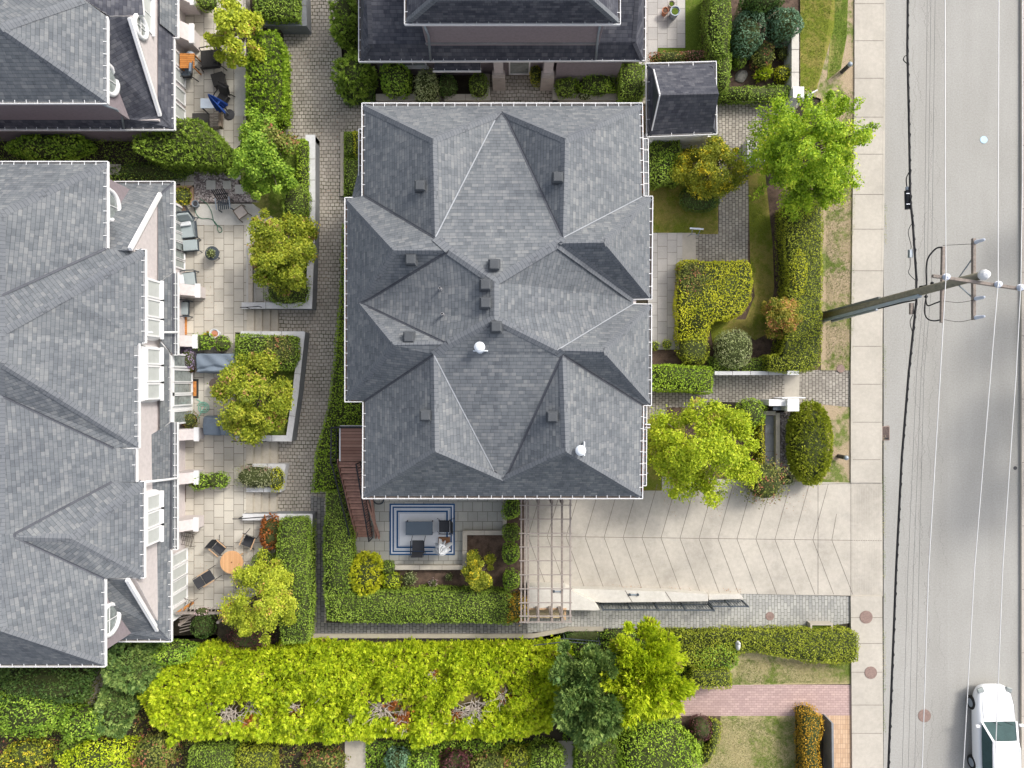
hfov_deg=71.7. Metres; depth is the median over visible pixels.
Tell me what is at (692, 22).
lawn
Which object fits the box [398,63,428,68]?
window
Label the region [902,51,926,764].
power line
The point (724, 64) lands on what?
hedge
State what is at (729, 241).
garden path
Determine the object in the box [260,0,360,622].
lane
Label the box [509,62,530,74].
door
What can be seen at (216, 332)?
plant pot
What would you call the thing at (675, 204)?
lawn
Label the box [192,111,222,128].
slatted armchair
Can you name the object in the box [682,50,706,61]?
shrub
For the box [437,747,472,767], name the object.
shrub
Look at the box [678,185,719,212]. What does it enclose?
shrub
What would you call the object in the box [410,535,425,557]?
sling chair
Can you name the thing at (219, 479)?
potted plant
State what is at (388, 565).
shrub
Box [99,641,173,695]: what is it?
shrub
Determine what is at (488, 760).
shrub
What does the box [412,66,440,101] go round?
shrub
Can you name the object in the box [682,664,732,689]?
hedge
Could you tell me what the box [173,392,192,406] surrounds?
door
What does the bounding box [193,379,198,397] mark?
outdoor rug
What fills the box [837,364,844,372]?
manhole cover
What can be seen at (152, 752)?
shrub
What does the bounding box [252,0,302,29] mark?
hedge
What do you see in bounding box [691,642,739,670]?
shrub
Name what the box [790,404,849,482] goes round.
verge
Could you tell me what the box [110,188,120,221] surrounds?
round window
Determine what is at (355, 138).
hedge
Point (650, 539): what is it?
driveway
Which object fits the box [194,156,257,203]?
gravel bed
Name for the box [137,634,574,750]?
cedar hedge
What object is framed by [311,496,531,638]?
lane
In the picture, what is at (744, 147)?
garden wall
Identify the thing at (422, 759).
shrub
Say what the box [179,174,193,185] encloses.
stepping stone
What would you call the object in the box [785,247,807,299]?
shrub
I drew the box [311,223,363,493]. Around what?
hedge
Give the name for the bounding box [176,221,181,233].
door
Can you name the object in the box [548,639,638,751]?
garden tree
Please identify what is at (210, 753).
hedge
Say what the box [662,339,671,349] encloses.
shrub
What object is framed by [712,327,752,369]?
shrub
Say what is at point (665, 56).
shrub
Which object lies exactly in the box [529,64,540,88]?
shrub
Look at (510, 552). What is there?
shrub
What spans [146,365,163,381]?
window
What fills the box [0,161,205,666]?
row house
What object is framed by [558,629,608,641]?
ivy
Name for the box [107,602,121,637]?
round window
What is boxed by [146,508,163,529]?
window
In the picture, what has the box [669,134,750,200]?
garden tree
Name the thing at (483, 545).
garden soil
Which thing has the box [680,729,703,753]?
hedge
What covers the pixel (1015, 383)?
power line
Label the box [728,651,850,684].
lawn
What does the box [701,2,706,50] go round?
shrub
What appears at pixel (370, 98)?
hedge
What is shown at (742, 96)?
hedge
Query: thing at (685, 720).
garden soil
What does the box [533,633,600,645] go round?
guard rail
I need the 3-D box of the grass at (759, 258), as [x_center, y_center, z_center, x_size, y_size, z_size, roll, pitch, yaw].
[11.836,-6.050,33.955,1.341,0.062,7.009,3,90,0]
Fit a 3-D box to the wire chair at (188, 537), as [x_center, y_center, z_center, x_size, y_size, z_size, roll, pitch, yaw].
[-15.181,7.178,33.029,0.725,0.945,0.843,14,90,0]
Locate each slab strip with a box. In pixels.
[195,204,260,227]
[235,65,244,115]
[246,225,255,301]
[682,233,695,259]
[784,374,799,411]
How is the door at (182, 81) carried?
in the row house at (98, 70)
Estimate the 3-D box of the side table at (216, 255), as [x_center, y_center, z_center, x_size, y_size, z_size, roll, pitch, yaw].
[-13.976,-6.093,33.243,0.660,0.520,0.660,0,90,0]
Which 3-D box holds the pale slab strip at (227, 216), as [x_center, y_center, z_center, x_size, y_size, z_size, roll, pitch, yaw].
[-13.439,-7.858,33.504,3.108,0.032,1.291,0,90,0]
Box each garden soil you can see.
[0,141,240,186]
[0,628,849,767]
[218,548,306,644]
[246,28,283,132]
[340,63,490,95]
[377,565,523,596]
[467,499,523,566]
[574,83,615,93]
[652,350,684,367]
[657,0,799,88]
[667,407,768,478]
[674,716,720,749]
[694,185,820,370]
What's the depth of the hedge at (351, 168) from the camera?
33.66 m
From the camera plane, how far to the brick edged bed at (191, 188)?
33.43 m
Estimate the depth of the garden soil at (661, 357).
33.98 m
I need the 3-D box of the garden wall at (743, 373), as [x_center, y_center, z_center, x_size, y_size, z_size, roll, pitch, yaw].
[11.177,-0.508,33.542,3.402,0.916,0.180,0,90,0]
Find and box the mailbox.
[771,406,780,409]
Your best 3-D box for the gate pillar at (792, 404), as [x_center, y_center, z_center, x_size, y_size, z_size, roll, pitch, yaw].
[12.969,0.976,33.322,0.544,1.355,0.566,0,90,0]
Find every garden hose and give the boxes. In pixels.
[195,198,221,232]
[196,399,208,418]
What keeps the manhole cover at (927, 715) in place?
on the road
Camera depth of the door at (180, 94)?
32.98 m
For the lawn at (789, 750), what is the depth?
33.97 m
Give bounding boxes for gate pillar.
[781,399,798,410]
[785,87,803,107]
[785,371,798,374]
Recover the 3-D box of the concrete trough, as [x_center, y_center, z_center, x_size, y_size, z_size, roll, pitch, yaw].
[14.689,11.566,33.800,1.063,0.400,0.395,0,90,0]
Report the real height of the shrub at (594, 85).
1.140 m
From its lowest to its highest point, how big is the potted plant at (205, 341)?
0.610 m
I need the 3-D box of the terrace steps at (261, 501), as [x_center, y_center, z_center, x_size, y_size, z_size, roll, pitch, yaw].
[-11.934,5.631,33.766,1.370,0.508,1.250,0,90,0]
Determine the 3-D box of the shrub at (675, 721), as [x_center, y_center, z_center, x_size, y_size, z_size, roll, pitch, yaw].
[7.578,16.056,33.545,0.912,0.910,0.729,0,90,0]
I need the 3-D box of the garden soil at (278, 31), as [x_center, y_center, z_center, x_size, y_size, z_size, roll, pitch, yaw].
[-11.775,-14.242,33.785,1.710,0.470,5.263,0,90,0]
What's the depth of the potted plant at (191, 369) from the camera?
33.14 m
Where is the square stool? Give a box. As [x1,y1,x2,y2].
[233,204,251,222]
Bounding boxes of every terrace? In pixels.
[185,0,249,148]
[185,204,275,608]
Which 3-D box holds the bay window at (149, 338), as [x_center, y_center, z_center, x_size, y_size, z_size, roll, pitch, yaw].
[-15.300,-3.185,29.880,0.340,1.400,2.677,0,90,0]
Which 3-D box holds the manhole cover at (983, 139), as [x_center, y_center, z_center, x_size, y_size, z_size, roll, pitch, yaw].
[22.642,-11.721,33.990,0.356,0.012,0.356,-18,90,0]
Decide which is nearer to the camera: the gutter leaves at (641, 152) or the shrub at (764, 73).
the gutter leaves at (641, 152)
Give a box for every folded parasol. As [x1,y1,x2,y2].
[208,94,234,119]
[433,537,451,554]
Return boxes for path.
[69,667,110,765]
[345,741,365,767]
[526,594,849,631]
[558,741,574,767]
[639,0,684,64]
[647,370,849,418]
[648,233,681,349]
[680,685,850,715]
[696,98,802,261]
[823,715,850,767]
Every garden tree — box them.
[203,0,266,68]
[207,348,295,446]
[216,547,299,644]
[227,107,300,199]
[246,208,319,300]
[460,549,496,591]
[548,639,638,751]
[594,615,699,731]
[647,396,764,510]
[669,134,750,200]
[732,84,880,225]
[759,296,802,339]
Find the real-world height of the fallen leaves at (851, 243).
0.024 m
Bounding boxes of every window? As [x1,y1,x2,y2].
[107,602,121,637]
[110,64,119,96]
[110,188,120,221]
[132,13,148,40]
[140,0,154,36]
[141,345,159,402]
[146,347,163,366]
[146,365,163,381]
[146,382,163,400]
[146,489,159,528]
[146,490,163,512]
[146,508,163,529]
[146,523,163,546]
[147,277,159,340]
[147,278,163,300]
[147,298,163,319]
[147,317,163,338]
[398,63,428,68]
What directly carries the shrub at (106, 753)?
on the garden soil at (556, 734)
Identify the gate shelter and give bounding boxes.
[643,61,718,148]
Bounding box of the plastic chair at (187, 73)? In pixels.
[180,61,199,81]
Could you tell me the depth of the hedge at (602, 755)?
32.51 m
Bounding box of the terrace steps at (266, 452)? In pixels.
[246,441,278,463]
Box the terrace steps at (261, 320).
[247,309,278,330]
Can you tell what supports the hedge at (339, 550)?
on the ground at (215, 632)
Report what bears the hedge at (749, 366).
on the garden soil at (762, 345)
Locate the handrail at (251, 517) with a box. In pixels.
[233,515,273,518]
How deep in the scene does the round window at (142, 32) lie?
29.38 m
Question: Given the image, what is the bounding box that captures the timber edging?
[311,544,315,632]
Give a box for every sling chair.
[192,565,221,589]
[205,535,232,556]
[231,564,245,588]
[239,530,257,549]
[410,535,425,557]
[437,518,454,535]
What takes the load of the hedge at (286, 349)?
on the lawn at (288, 375)
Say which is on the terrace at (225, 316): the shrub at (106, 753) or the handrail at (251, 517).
the handrail at (251, 517)
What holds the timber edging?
on the lane at (317, 504)
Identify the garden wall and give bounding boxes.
[711,371,784,374]
[742,139,750,170]
[761,399,785,405]
[784,27,798,89]
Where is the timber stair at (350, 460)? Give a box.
[330,424,379,541]
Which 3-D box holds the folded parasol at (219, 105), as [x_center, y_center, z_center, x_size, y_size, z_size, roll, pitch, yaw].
[-13.323,-12.725,32.315,0.605,2.370,0.620,0,90,0]
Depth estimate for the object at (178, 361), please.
32.13 m
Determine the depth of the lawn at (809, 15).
33.90 m
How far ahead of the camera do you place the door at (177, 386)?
32.43 m
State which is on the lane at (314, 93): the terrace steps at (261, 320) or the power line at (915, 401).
the terrace steps at (261, 320)
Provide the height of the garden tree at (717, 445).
5.103 m
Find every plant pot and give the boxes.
[209,329,220,338]
[213,335,230,351]
[662,7,668,16]
[668,0,674,9]
[669,6,679,19]
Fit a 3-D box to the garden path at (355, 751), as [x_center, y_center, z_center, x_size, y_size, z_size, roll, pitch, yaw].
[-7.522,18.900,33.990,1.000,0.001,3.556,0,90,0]
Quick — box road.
[884,0,1019,767]
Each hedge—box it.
[132,117,237,176]
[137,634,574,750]
[187,736,242,767]
[233,333,300,372]
[234,740,280,767]
[243,29,293,130]
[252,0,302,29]
[275,515,318,644]
[295,138,310,222]
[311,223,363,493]
[321,485,356,597]
[324,583,526,625]
[342,86,375,107]
[343,131,355,156]
[343,156,357,196]
[352,130,357,156]
[571,734,621,767]
[615,62,644,101]
[649,140,683,190]
[652,363,713,394]
[658,624,860,667]
[672,258,753,343]
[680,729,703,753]
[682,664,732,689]
[695,716,722,766]
[698,0,732,61]
[706,356,780,371]
[713,53,731,97]
[717,83,790,107]
[751,417,765,464]
[758,195,823,373]
[791,702,824,767]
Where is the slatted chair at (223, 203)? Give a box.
[211,188,233,212]
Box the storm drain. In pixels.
[882,425,889,439]
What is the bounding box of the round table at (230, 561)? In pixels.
[220,551,242,573]
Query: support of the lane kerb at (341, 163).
on the lane at (314, 93)
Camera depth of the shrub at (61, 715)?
32.62 m
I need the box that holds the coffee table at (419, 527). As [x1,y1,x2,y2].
[406,520,432,534]
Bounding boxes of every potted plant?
[183,411,200,427]
[188,366,196,372]
[189,472,209,490]
[192,332,214,350]
[205,470,230,489]
[214,335,232,351]
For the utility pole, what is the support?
on the ground at (215, 632)
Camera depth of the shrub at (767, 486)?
32.55 m
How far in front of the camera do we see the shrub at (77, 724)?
32.16 m
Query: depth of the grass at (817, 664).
33.95 m
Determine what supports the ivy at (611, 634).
on the garden soil at (556, 734)
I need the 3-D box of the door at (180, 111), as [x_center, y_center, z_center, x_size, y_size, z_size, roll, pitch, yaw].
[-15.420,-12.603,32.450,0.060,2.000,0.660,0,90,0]
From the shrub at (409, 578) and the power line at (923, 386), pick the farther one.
the shrub at (409, 578)
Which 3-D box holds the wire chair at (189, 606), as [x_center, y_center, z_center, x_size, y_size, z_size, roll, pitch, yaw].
[-15.353,10.356,33.029,0.725,0.945,0.843,26,90,0]
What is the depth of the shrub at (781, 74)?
33.29 m
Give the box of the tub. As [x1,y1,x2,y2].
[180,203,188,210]
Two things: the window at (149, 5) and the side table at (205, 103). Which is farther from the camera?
the side table at (205, 103)
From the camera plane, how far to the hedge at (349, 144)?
33.66 m
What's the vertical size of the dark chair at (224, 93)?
0.952 m
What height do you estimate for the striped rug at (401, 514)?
0.018 m
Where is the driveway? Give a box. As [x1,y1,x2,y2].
[526,477,882,595]
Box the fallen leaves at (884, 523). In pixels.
[882,210,886,731]
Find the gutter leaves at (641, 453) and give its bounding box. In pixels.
[641,411,645,491]
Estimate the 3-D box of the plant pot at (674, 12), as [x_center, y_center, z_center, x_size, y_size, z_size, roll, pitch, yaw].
[7.700,-17.607,33.675,0.485,0.550,0.480,0,90,0]
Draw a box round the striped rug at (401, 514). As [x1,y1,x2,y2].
[390,503,454,554]
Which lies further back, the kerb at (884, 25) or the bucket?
the kerb at (884, 25)
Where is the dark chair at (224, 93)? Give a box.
[213,80,234,109]
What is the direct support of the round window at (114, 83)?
in the row house at (98, 70)
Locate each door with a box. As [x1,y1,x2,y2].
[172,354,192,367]
[173,369,192,381]
[173,382,192,395]
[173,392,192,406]
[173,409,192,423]
[173,547,187,567]
[173,561,187,581]
[173,573,187,594]
[173,586,187,607]
[173,600,187,620]
[176,50,181,69]
[176,66,185,88]
[176,84,185,106]
[176,102,185,120]
[176,204,182,211]
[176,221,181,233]
[176,231,185,241]
[176,240,182,252]
[176,248,185,260]
[176,258,185,269]
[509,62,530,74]
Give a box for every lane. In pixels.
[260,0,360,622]
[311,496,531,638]
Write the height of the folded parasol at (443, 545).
2.320 m
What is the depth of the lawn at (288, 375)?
33.55 m
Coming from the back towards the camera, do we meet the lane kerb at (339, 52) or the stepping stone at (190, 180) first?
the lane kerb at (339, 52)
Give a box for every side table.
[180,53,201,74]
[200,98,223,113]
[205,246,219,259]
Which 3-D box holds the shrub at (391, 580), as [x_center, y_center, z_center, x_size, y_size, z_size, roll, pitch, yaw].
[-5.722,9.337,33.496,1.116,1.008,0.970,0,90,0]
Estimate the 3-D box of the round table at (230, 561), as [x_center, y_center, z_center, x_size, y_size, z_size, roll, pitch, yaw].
[-12.973,8.252,33.128,1.070,0.750,1.070,0,90,0]
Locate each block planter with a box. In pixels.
[376,94,416,101]
[444,74,489,101]
[552,74,618,101]
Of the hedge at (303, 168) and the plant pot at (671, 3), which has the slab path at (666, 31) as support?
the plant pot at (671, 3)
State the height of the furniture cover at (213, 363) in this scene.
0.810 m
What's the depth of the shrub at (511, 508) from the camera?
32.81 m
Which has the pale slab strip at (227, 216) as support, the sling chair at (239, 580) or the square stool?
the square stool
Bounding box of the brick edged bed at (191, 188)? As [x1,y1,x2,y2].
[176,185,193,204]
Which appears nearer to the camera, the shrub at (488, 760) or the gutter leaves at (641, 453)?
the gutter leaves at (641, 453)
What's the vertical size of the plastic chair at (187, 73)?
0.952 m
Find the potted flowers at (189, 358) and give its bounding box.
[181,347,195,369]
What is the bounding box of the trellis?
[175,602,232,632]
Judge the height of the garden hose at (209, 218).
0.032 m
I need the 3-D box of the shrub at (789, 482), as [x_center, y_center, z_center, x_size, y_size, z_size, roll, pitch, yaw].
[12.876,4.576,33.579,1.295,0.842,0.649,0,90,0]
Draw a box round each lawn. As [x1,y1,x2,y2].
[235,334,296,434]
[240,139,308,301]
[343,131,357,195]
[644,419,684,490]
[649,177,717,233]
[657,0,702,53]
[692,716,795,767]
[710,167,773,343]
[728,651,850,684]
[800,0,834,89]
[827,0,847,79]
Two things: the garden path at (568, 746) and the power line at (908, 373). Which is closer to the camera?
the power line at (908, 373)
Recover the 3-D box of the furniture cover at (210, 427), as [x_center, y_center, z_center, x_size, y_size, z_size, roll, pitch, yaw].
[-13.591,1.962,33.130,1.710,0.700,0.955,0,90,0]
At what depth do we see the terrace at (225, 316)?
33.50 m
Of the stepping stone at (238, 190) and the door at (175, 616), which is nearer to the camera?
the door at (175, 616)
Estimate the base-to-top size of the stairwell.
0.300 m
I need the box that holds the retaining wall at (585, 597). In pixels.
[529,582,743,610]
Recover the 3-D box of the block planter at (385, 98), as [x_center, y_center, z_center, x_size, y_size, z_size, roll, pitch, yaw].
[-5.505,-13.597,33.782,1.896,0.436,0.320,0,90,0]
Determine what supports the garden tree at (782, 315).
on the garden soil at (762, 345)
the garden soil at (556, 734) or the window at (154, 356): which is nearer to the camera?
the window at (154, 356)
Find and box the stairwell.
[763,411,779,474]
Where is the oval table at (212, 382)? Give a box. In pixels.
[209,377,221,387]
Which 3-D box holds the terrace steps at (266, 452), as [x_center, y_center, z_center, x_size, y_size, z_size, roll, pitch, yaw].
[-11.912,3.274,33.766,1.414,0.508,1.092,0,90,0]
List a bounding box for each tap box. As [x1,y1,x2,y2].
[908,224,914,279]
[909,303,913,330]
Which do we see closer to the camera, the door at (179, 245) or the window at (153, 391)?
the window at (153, 391)
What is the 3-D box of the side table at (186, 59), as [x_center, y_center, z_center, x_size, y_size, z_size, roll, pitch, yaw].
[-15.004,-14.929,33.100,0.680,0.800,0.680,0,90,0]
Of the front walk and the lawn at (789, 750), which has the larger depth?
the front walk
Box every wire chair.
[178,598,197,618]
[181,531,199,546]
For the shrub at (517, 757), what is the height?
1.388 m
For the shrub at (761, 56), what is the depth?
32.97 m
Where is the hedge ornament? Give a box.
[735,641,740,649]
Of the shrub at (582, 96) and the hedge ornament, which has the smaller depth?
the hedge ornament
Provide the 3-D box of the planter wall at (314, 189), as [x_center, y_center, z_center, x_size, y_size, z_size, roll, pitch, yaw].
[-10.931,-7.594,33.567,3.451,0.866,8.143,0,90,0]
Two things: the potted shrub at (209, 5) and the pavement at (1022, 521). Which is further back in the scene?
the pavement at (1022, 521)
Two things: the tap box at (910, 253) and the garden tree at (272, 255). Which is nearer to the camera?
the tap box at (910, 253)
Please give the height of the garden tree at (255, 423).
4.097 m
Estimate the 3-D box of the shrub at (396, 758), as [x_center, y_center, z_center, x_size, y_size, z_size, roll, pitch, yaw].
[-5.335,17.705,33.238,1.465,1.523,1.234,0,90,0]
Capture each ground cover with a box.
[0,137,189,181]
[0,664,343,767]
[365,739,554,767]
[562,640,687,742]
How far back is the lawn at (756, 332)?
33.97 m
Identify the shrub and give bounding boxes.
[0,667,100,707]
[0,689,80,741]
[0,736,56,767]
[3,133,97,160]
[47,695,87,729]
[53,736,86,762]
[55,734,142,767]
[57,700,103,744]
[89,683,141,741]
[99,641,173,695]
[110,162,194,182]
[129,731,183,767]
[147,638,199,665]
[176,186,191,205]
[190,614,217,638]
[194,0,219,12]
[224,626,276,651]
[230,463,277,490]
[250,550,275,577]
[259,512,282,550]
[261,280,310,307]
[270,466,284,492]
[281,183,312,221]
[298,746,350,767]
[328,0,357,54]
[330,47,378,105]
[348,550,383,596]
[379,63,412,99]
[380,572,402,588]
[381,560,394,574]
[383,744,411,767]
[402,571,417,585]
[407,748,441,767]
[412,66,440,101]
[428,579,437,585]
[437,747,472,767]
[438,73,457,99]
[445,572,452,582]
[468,73,489,100]
[469,748,510,767]
[501,499,519,520]
[501,743,531,767]
[502,522,522,541]
[502,541,519,564]
[502,567,519,590]
[507,592,529,625]
[524,735,567,767]
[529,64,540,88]
[554,77,577,99]
[575,74,615,96]
[577,93,591,101]
[615,717,703,767]
[647,50,689,61]
[652,341,659,350]
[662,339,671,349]
[662,717,681,730]
[674,332,709,368]
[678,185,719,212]
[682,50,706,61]
[688,713,712,740]
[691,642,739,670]
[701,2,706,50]
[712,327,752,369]
[729,8,767,60]
[730,52,746,70]
[733,454,793,508]
[734,0,784,22]
[736,397,766,427]
[749,39,774,71]
[752,64,773,82]
[760,6,803,47]
[772,64,790,83]
[776,45,788,62]
[780,474,796,486]
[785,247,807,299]
[785,399,834,487]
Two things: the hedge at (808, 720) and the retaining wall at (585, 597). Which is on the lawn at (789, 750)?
the hedge at (808, 720)
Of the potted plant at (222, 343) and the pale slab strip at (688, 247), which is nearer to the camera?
the potted plant at (222, 343)
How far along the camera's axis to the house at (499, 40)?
30.07 m
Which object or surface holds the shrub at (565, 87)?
on the garden soil at (577, 91)
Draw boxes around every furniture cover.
[196,353,240,373]
[203,415,239,435]
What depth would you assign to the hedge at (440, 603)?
32.81 m
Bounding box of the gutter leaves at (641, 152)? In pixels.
[641,110,644,192]
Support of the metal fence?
on the path at (790, 610)
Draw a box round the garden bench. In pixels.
[529,608,566,619]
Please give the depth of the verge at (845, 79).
33.95 m
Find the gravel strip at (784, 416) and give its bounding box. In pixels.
[780,412,789,476]
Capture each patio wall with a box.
[395,530,503,569]
[503,499,506,528]
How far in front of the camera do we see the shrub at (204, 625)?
33.02 m
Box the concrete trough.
[807,621,832,629]
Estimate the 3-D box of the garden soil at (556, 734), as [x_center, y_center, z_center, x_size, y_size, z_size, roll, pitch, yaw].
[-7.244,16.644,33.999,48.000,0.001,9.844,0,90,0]
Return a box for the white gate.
[773,397,805,398]
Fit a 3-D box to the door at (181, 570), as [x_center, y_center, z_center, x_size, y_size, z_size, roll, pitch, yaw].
[-15.300,8.640,32.450,0.060,1.900,0.600,0,90,0]
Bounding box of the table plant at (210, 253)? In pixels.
[206,249,214,257]
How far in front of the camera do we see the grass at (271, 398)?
33.53 m
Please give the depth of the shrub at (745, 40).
32.44 m
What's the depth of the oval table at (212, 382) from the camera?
32.90 m
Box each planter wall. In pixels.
[235,331,309,440]
[242,135,319,309]
[243,511,316,538]
[246,463,289,491]
[248,245,253,301]
[265,0,311,33]
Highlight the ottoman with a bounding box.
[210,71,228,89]
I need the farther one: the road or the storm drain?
the road
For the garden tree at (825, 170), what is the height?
6.624 m
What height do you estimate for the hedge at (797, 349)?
1.694 m
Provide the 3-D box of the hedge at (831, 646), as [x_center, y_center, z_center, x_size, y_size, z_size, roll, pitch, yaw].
[11.559,12.438,33.519,9.663,1.037,1.952,0,90,0]
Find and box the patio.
[350,499,502,568]
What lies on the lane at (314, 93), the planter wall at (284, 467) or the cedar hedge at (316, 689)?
the planter wall at (284, 467)
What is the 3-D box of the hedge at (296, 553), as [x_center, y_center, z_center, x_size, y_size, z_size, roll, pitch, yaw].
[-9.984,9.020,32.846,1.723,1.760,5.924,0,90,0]
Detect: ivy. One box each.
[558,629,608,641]
[596,628,641,640]
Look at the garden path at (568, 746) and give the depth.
33.99 m
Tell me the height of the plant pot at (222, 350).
0.500 m
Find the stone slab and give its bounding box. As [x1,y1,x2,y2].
[823,714,833,767]
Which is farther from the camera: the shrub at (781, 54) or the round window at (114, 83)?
the shrub at (781, 54)
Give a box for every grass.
[256,149,305,299]
[264,370,294,434]
[735,660,849,683]
[741,185,770,330]
[825,92,852,367]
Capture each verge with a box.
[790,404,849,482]
[804,0,853,369]
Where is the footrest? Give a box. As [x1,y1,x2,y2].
[183,239,202,252]
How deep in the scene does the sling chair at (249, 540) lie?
33.06 m
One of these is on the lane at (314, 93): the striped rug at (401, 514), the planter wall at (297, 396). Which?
the planter wall at (297, 396)
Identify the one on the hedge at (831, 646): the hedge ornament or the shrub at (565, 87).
the hedge ornament
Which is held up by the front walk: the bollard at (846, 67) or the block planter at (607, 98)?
the block planter at (607, 98)
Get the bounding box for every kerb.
[311,626,603,637]
[336,1,341,71]
[340,132,343,195]
[880,0,885,482]
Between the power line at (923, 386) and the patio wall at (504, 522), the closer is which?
the power line at (923, 386)
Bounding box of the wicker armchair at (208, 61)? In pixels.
[198,46,226,71]
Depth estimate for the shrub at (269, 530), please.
32.62 m
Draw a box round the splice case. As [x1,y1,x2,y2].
[904,172,909,209]
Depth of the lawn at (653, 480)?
33.97 m
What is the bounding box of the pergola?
[519,499,571,622]
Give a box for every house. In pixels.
[0,0,200,140]
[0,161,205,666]
[344,102,652,498]
[358,0,645,90]
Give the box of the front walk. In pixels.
[340,70,645,103]
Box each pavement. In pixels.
[850,0,883,482]
[850,596,882,767]
[1020,0,1023,767]
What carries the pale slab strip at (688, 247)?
on the ground at (215, 632)
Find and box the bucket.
[191,200,199,206]
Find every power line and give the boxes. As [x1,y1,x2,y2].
[887,0,917,767]
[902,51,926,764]
[908,22,930,764]
[915,35,934,740]
[922,0,945,767]
[963,0,998,767]
[994,0,1022,767]
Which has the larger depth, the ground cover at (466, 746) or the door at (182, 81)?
the ground cover at (466, 746)
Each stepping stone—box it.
[110,164,120,174]
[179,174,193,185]
[206,180,215,189]
[223,181,230,188]
[235,185,244,193]
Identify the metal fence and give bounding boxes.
[600,600,748,610]
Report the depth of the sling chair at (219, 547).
33.06 m
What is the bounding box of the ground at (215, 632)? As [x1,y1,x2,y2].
[173,0,883,767]
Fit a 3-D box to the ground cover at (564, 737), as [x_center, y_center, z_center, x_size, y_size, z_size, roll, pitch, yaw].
[5.535,14.676,33.872,6.395,0.365,4.894,0,90,0]
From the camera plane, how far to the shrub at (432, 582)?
33.62 m
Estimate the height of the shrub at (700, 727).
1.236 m
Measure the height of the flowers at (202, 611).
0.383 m
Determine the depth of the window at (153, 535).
29.96 m
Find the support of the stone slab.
on the brick path at (842, 741)
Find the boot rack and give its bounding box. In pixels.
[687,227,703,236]
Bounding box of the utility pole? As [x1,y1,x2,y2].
[822,238,1023,322]
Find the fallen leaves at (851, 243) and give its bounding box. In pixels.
[850,116,855,350]
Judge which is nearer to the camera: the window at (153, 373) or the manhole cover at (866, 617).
the window at (153, 373)
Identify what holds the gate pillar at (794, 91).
on the garden path at (729, 241)
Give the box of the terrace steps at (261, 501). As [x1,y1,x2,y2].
[246,492,277,512]
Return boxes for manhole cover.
[766,612,773,620]
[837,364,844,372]
[860,611,872,623]
[865,666,876,678]
[918,709,930,721]
[980,136,987,142]
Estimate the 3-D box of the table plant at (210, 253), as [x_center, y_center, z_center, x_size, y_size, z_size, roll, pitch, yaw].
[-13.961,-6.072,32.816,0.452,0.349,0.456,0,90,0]
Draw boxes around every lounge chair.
[176,210,199,238]
[180,269,198,284]
[180,299,192,317]
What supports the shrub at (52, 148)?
on the garden soil at (99, 151)
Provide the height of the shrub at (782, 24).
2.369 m
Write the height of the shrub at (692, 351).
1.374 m
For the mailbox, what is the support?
attached to the garden wall at (775, 402)
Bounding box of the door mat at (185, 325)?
[185,317,186,334]
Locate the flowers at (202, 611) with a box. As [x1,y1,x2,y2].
[194,606,211,615]
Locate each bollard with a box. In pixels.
[836,454,848,459]
[840,62,852,73]
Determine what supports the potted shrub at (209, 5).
on the plant pot
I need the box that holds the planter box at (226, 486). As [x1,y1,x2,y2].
[208,475,229,487]
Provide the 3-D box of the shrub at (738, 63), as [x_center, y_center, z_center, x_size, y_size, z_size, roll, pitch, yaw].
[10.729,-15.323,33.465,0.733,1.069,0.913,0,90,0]
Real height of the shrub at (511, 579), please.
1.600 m
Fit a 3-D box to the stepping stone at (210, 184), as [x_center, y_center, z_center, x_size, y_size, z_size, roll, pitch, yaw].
[-14.232,-9.404,33.490,0.444,0.050,0.436,0,90,0]
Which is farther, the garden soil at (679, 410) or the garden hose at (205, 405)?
the garden soil at (679, 410)
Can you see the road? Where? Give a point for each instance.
(971, 115)
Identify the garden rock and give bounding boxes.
[735,70,747,82]
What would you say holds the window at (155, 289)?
in the row house at (96, 389)
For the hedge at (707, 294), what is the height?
1.395 m
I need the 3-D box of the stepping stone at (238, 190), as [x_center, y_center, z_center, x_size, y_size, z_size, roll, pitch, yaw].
[-12.874,-9.207,33.490,0.444,0.050,0.436,0,90,0]
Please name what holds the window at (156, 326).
in the row house at (96, 389)
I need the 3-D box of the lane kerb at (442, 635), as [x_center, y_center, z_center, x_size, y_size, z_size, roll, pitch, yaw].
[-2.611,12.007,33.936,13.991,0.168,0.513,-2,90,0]
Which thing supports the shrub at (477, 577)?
on the garden soil at (457, 579)
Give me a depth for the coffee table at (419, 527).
33.46 m
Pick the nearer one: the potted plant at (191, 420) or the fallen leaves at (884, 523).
the potted plant at (191, 420)
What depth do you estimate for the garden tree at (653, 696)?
30.22 m
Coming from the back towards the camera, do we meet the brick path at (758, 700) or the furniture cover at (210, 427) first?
the brick path at (758, 700)
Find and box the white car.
[966,683,1023,767]

